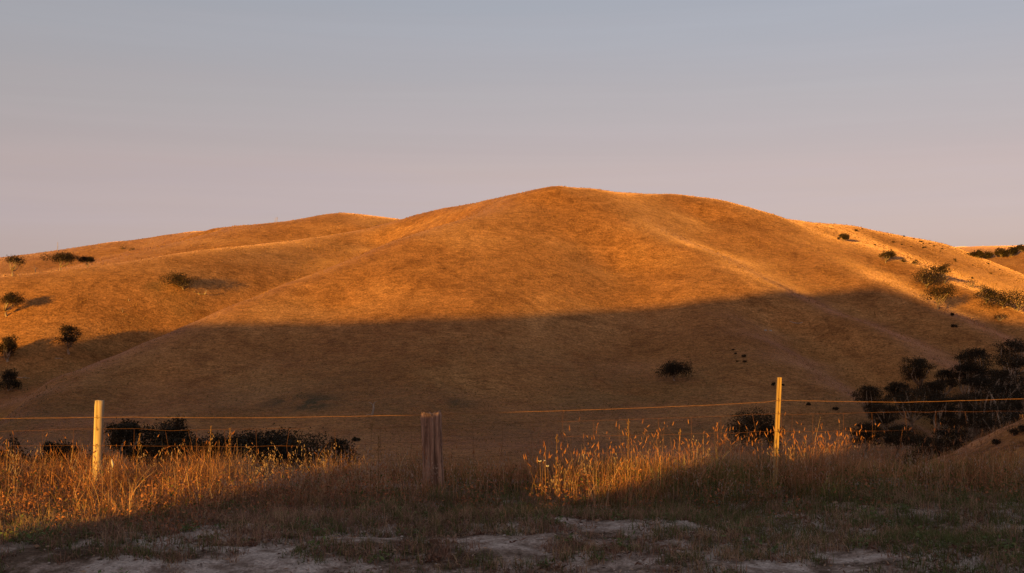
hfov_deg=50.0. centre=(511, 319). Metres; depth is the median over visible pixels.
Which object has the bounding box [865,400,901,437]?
gum tree
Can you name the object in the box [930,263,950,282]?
gum tree
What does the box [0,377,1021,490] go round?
wire fence
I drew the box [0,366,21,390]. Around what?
gum tree
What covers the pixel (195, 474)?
tall grass
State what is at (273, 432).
valley tree
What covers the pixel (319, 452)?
valley tree
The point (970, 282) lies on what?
shrub
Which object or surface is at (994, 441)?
shrub
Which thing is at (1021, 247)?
gum tree
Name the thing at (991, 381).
gum tree
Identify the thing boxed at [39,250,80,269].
gum tree
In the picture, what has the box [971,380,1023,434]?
gum tree
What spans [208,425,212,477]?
seed stalk
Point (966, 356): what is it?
gum tree
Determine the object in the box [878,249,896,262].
gum tree
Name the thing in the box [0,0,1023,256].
sky
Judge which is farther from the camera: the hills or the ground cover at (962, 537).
the hills
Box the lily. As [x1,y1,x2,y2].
[111,459,113,494]
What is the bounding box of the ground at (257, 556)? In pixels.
[0,478,1023,572]
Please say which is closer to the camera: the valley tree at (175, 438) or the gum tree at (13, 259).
the valley tree at (175, 438)
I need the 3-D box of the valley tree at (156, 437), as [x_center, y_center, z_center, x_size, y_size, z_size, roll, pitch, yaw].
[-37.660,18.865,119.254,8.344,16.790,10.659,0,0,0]
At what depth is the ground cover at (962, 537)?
8.82 m
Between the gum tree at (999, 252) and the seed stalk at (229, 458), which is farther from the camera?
the gum tree at (999, 252)
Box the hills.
[0,186,1023,477]
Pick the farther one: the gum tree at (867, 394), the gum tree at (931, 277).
the gum tree at (931, 277)
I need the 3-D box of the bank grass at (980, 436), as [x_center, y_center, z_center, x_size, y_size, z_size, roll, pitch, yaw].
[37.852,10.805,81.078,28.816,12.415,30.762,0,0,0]
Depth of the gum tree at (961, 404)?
273.27 m
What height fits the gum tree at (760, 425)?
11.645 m
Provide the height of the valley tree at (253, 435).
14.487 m
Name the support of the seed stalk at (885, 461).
on the ground at (257, 556)
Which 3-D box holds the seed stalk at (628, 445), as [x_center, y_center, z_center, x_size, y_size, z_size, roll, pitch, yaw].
[1.104,1.340,10.405,0.040,0.801,0.026,0,0,-44]
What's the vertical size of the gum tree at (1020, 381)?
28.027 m
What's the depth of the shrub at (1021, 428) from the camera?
83.74 m
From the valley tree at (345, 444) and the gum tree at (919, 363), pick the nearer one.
the valley tree at (345, 444)
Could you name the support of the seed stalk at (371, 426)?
on the ground at (257, 556)
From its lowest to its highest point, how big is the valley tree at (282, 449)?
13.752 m
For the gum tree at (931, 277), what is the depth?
503.37 m
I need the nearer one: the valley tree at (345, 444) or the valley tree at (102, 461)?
the valley tree at (102, 461)
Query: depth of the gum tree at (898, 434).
248.84 m
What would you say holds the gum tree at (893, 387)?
on the hills
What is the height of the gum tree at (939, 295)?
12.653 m
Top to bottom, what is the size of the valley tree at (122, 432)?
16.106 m
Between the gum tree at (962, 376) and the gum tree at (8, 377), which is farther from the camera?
the gum tree at (8, 377)
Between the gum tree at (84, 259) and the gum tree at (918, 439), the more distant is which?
the gum tree at (84, 259)
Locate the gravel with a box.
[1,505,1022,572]
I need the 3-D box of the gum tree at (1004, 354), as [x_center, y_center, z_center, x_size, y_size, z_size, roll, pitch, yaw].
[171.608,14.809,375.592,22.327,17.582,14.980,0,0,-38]
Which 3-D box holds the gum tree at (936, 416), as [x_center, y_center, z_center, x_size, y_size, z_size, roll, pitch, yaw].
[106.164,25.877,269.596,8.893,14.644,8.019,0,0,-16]
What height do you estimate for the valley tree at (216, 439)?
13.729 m
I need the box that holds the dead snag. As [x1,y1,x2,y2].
[364,401,376,415]
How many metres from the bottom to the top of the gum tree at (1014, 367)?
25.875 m
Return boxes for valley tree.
[0,434,50,473]
[0,448,22,475]
[39,439,91,470]
[40,439,81,473]
[85,453,114,470]
[103,417,156,469]
[132,416,199,467]
[149,414,204,476]
[192,431,245,468]
[206,431,247,469]
[228,428,308,475]
[230,427,282,467]
[263,421,317,476]
[297,427,350,477]
[312,436,362,468]
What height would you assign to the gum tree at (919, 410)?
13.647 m
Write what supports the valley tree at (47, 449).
on the hills
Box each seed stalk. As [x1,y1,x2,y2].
[135,434,140,496]
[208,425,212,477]
[228,428,231,495]
[368,422,373,495]
[376,437,380,493]
[555,435,558,498]
[627,418,629,498]
[678,428,680,500]
[880,437,888,495]
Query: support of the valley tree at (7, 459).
on the hills
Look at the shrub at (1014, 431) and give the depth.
83.80 m
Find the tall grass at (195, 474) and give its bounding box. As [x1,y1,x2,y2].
[0,412,1023,535]
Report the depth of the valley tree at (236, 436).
108.45 m
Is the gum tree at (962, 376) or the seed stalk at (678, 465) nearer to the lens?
the seed stalk at (678, 465)
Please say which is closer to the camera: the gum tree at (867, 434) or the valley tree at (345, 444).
the valley tree at (345, 444)
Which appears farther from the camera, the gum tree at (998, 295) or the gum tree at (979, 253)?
the gum tree at (979, 253)
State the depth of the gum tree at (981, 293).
485.02 m
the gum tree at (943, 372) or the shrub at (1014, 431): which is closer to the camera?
the shrub at (1014, 431)
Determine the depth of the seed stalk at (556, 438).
10.40 m
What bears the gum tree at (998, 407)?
on the hills
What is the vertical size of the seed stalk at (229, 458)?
0.726 m
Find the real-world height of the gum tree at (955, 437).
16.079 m
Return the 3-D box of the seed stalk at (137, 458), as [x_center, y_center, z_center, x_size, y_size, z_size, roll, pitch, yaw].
[-3.575,1.407,10.502,0.068,0.641,0.037,0,0,0]
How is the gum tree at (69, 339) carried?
on the hills
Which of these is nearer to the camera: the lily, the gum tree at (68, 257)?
the lily
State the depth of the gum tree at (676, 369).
343.82 m
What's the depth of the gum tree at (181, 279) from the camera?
476.47 m
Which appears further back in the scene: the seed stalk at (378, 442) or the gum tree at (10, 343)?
the gum tree at (10, 343)
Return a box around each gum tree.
[0,290,24,316]
[0,333,20,361]
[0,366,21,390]
[4,255,27,275]
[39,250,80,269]
[54,323,81,353]
[78,256,95,266]
[157,270,200,289]
[652,359,694,380]
[723,403,774,449]
[760,413,784,445]
[837,233,848,240]
[847,421,886,457]
[848,384,893,424]
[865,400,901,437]
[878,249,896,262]
[879,423,924,457]
[883,381,910,411]
[884,385,955,431]
[896,432,961,467]
[897,355,936,386]
[908,263,948,287]
[917,379,947,415]
[920,281,958,309]
[925,395,966,449]
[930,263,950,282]
[930,424,974,456]
[932,367,956,397]
[941,392,989,446]
[945,363,983,394]
[954,345,994,391]
[957,374,995,441]
[964,401,1023,435]
[968,249,985,257]
[970,286,1000,303]
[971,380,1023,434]
[976,287,1022,310]
[978,368,1023,403]
[979,288,1023,311]
[984,251,993,258]
[987,356,1023,417]
[989,337,1023,381]
[993,247,1006,257]
[993,372,1023,420]
[1003,245,1018,256]
[1017,244,1023,252]
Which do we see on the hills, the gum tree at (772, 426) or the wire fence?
the gum tree at (772, 426)
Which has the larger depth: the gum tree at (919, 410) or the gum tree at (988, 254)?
the gum tree at (988, 254)
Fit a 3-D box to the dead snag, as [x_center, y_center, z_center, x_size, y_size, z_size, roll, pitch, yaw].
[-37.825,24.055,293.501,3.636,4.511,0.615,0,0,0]
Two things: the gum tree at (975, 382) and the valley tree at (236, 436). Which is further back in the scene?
the gum tree at (975, 382)
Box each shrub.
[965,276,977,286]
[992,438,1000,444]
[994,313,1009,320]
[1007,426,1020,435]
[1017,423,1023,431]
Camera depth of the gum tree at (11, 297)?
439.47 m
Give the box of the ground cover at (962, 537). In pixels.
[0,479,1023,572]
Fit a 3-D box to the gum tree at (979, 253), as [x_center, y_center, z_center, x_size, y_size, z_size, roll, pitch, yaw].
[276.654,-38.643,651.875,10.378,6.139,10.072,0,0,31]
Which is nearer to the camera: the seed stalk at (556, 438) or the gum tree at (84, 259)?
the seed stalk at (556, 438)
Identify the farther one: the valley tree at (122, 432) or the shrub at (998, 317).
the shrub at (998, 317)
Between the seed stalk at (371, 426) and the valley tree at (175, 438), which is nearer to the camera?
the seed stalk at (371, 426)
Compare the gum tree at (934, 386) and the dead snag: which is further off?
the gum tree at (934, 386)
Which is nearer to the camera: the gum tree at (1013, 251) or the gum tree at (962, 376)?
the gum tree at (962, 376)
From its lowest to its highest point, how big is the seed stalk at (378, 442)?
0.593 m
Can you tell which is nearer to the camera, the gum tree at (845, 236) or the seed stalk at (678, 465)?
the seed stalk at (678, 465)
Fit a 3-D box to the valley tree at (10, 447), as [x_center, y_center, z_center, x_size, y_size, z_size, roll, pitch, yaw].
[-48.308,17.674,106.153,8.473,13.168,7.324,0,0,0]
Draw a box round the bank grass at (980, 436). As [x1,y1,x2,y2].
[899,414,1023,475]
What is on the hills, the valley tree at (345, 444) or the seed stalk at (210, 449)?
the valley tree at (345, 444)
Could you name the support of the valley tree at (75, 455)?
on the hills
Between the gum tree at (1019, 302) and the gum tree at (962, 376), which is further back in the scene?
the gum tree at (1019, 302)

